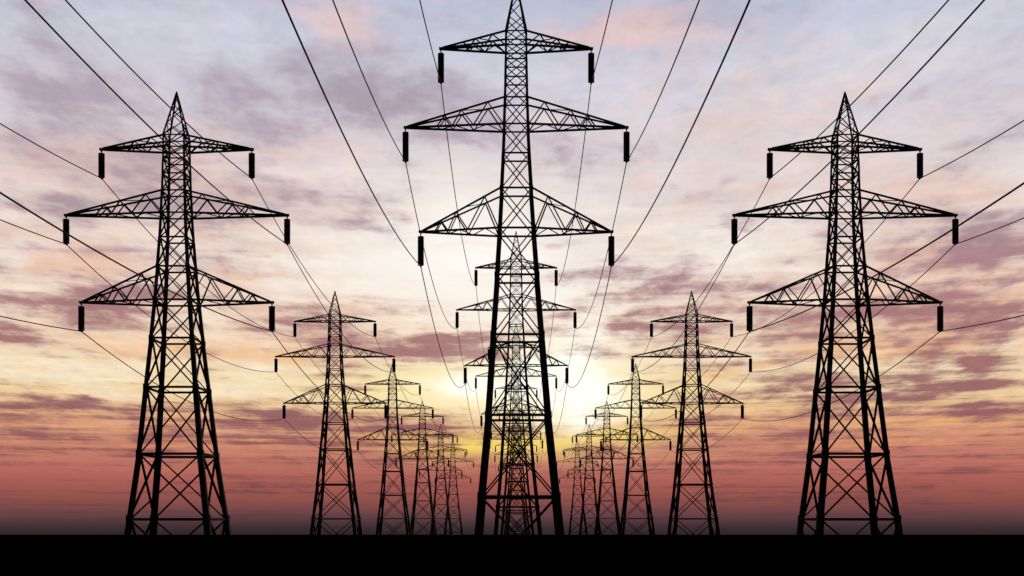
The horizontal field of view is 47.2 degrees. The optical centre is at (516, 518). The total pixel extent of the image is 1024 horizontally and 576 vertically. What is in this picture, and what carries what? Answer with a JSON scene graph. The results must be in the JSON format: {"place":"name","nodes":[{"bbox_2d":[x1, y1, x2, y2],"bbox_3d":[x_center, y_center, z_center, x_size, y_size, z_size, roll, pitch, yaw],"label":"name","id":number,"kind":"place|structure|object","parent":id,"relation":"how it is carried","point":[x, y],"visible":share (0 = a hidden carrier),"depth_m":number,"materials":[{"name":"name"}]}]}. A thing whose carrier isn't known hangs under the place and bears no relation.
{"place":"outdoors","nodes":[
{"label":"outdoors","id":0,"kind":"place"},
{"bbox_2d":[0,535,1023,575],"bbox_3d":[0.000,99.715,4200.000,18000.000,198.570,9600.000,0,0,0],"label":"ground","id":1,"kind":"structure","parent":0,"point":[511,555],"depth_m":26.91,"materials":[{"name":"soil"}]},
{"bbox_2d":[63,91,289,534],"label":"pylon","id":2,"kind":"object","parent":1,"relation":"on","point":[206,519],"visible":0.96,"depth_m":109.93,"materials":[{"name":"metal"}]},
{"bbox_2d":[0,219,421,466],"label":"power cable","id":3,"kind":"object","parent":2,"relation":"hanging from","point":[139,308],"visible":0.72,"depth_m":121.16,"materials":[{"name":"metal"}]},
{"bbox_2d":[0,123,432,456],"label":"power cable","id":4,"kind":"object","parent":2,"relation":"hanging from","point":[148,231],"visible":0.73,"depth_m":114.03,"materials":[{"name":"metal"}]},
{"bbox_2d":[0,316,433,487],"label":"power cable","id":5,"kind":"object","parent":2,"relation":"hanging from","point":[157,384],"visible":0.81,"depth_m":123.31,"materials":[{"name":"metal"}]},
{"bbox_2d":[0,192,467,487],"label":"power cable","id":6,"kind":"object","parent":2,"relation":"hanging from","point":[28,210],"visible":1,"depth_m":73.32,"materials":[{"name":"metal"}]},
{"bbox_2d":[24,0,469,469],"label":"power cable","id":7,"kind":"object","parent":2,"relation":"hanging from","point":[75,52],"visible":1,"depth_m":72.15,"materials":[{"name":"metal"}]},
{"bbox_2d":[65,0,466,455],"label":"power cable","id":8,"kind":"object","parent":2,"relation":"hanging from","point":[85,21],"visible":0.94,"depth_m":91.93,"materials":[{"name":"metal"}]},
{"bbox_2d":[274,291,395,534],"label":"pylon","id":9,"kind":"object","parent":1,"relation":"on","point":[353,498],"visible":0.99,"depth_m":206.29,"materials":[{"name":"metal"}]},
{"bbox_2d":[351,366,433,534],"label":"pylon","id":10,"kind":"object","parent":1,"relation":"on","point":[406,518],"visible":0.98,"depth_m":302.49,"materials":[{"name":"metal"}]},
{"bbox_2d":[391,400,453,534],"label":"pylon","id":11,"kind":"object","parent":1,"relation":"on","point":[413,518],"visible":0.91,"depth_m":398.69,"materials":[{"name":"metal"}]},
{"bbox_2d":[415,423,465,534],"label":"pylon","id":12,"kind":"object","parent":1,"relation":"on","point":[447,504],"visible":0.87,"depth_m":495.62,"materials":[{"name":"metal"}]},
{"bbox_2d":[432,442,473,534],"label":"pylon","id":13,"kind":"object","parent":1,"relation":"on","point":[459,516],"visible":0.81,"depth_m":591.27,"materials":[{"name":"metal"}]},
{"bbox_2d":[402,0,629,534],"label":"pylon","id":14,"kind":"object","parent":1,"relation":"on","point":[554,492],"visible":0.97,"depth_m":109.62,"materials":[{"name":"metal"}]},
{"bbox_2d":[281,0,496,475],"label":"power cable","id":15,"kind":"object","parent":14,"relation":"hanging from","point":[294,27],"visible":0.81,"depth_m":63.44,"materials":[{"name":"metal"}]},
{"bbox_2d":[332,0,495,452],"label":"power cable","id":16,"kind":"object","parent":14,"relation":"hanging from","point":[402,157],"visible":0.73,"depth_m":98.58,"materials":[{"name":"metal"}]},
{"bbox_2d":[419,0,500,437],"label":"power cable","id":17,"kind":"object","parent":14,"relation":"hanging from","point":[449,155],"visible":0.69,"depth_m":121.66,"materials":[{"name":"metal"}]},
{"bbox_2d":[532,0,612,427],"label":"power cable","id":18,"kind":"object","parent":14,"relation":"hanging from","point":[581,160],"visible":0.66,"depth_m":122.41,"materials":[{"name":"metal"}]},
{"bbox_2d":[538,0,699,455],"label":"power cable","id":19,"kind":"object","parent":14,"relation":"hanging from","point":[628,159],"visible":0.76,"depth_m":98.60,"materials":[{"name":"metal"}]},
{"bbox_2d":[536,0,750,470],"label":"power cable","id":20,"kind":"object","parent":14,"relation":"hanging from","point":[736,30],"visible":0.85,"depth_m":63.86,"materials":[{"name":"metal"}]},
{"bbox_2d":[455,232,576,534],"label":"pylon","id":21,"kind":"object","parent":1,"relation":"on","point":[535,503],"visible":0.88,"depth_m":205.94,"materials":[{"name":"metal"}]},
{"bbox_2d":[475,323,556,534],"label":"pylon","id":22,"kind":"object","parent":1,"relation":"on","point":[511,375],"visible":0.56,"depth_m":301.92,"materials":[{"name":"metal"}]},
{"bbox_2d":[491,400,540,534],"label":"pylon","id":23,"kind":"object","parent":1,"relation":"on","point":[507,531],"visible":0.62,"depth_m":494.63,"materials":[{"name":"metal"}]},
{"bbox_2d":[495,425,536,534],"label":"pylon","id":24,"kind":"object","parent":1,"relation":"on","point":[514,484],"visible":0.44,"depth_m":590.21,"materials":[{"name":"metal"}]},
{"bbox_2d":[490,377,543,534],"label":"pylon","id":25,"kind":"object","parent":1,"relation":"on","point":[510,468],"visible":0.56,"depth_m":398.27,"materials":[{"name":"metal"}]},
{"bbox_2d":[557,439,597,534],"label":"pylon","id":26,"kind":"object","parent":1,"relation":"on","point":[571,516],"visible":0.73,"depth_m":591.20,"materials":[{"name":"metal"}]},
{"bbox_2d":[564,424,613,534],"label":"pylon","id":27,"kind":"object","parent":1,"relation":"on","point":[595,501],"visible":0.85,"depth_m":495.60,"materials":[{"name":"metal"}]},
{"bbox_2d":[575,401,637,534],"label":"pylon","id":28,"kind":"object","parent":1,"relation":"on","point":[617,518],"visible":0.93,"depth_m":398.67,"materials":[{"name":"metal"}]},
{"bbox_2d":[594,363,676,534],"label":"pylon","id":29,"kind":"object","parent":1,"relation":"on","point":[626,495],"visible":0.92,"depth_m":302.54,"materials":[{"name":"metal"}]},
{"bbox_2d":[631,291,751,534],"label":"pylon","id":30,"kind":"object","parent":1,"relation":"on","point":[677,473],"visible":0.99,"depth_m":206.30,"materials":[{"name":"metal"}]},
{"bbox_2d":[731,91,958,534],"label":"pylon","id":31,"kind":"object","parent":1,"relation":"on","point":[820,519],"visible":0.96,"depth_m":109.97,"materials":[{"name":"metal"}]},
{"bbox_2d":[569,0,948,452],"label":"power cable","id":32,"kind":"object","parent":31,"relation":"hanging from","point":[798,154],"visible":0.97,"depth_m":90.90,"materials":[{"name":"metal"}]},
{"bbox_2d":[560,0,984,469],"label":"power cable","id":33,"kind":"object","parent":31,"relation":"hanging from","point":[936,52],"visible":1,"depth_m":73.20,"materials":[{"name":"metal"}]},
{"bbox_2d":[559,182,1023,487],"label":"power cable","id":34,"kind":"object","parent":31,"relation":"hanging from","point":[988,206],"visible":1,"depth_m":71.63,"materials":[{"name":"metal"}]},
{"bbox_2d":[597,120,1023,456],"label":"power cable","id":35,"kind":"object","parent":31,"relation":"hanging from","point":[871,234],"visible":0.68,"depth_m":115.08,"materials":[{"name":"metal"}]},
{"bbox_2d":[601,315,1023,487],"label":"power cable","id":36,"kind":"object","parent":31,"relation":"hanging from","point":[870,381],"visible":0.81,"depth_m":121.74,"materials":[{"name":"metal"}]},
{"bbox_2d":[608,218,1023,466],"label":"power cable","id":37,"kind":"object","parent":31,"relation":"hanging from","point":[886,306],"visible":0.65,"depth_m":119.99,"materials":[{"name":"metal"}]},
{"bbox_2d":[0,0,1023,534],"label":"sky","id":38,"kind":"structure","parent":0,"point":[240,71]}
]}

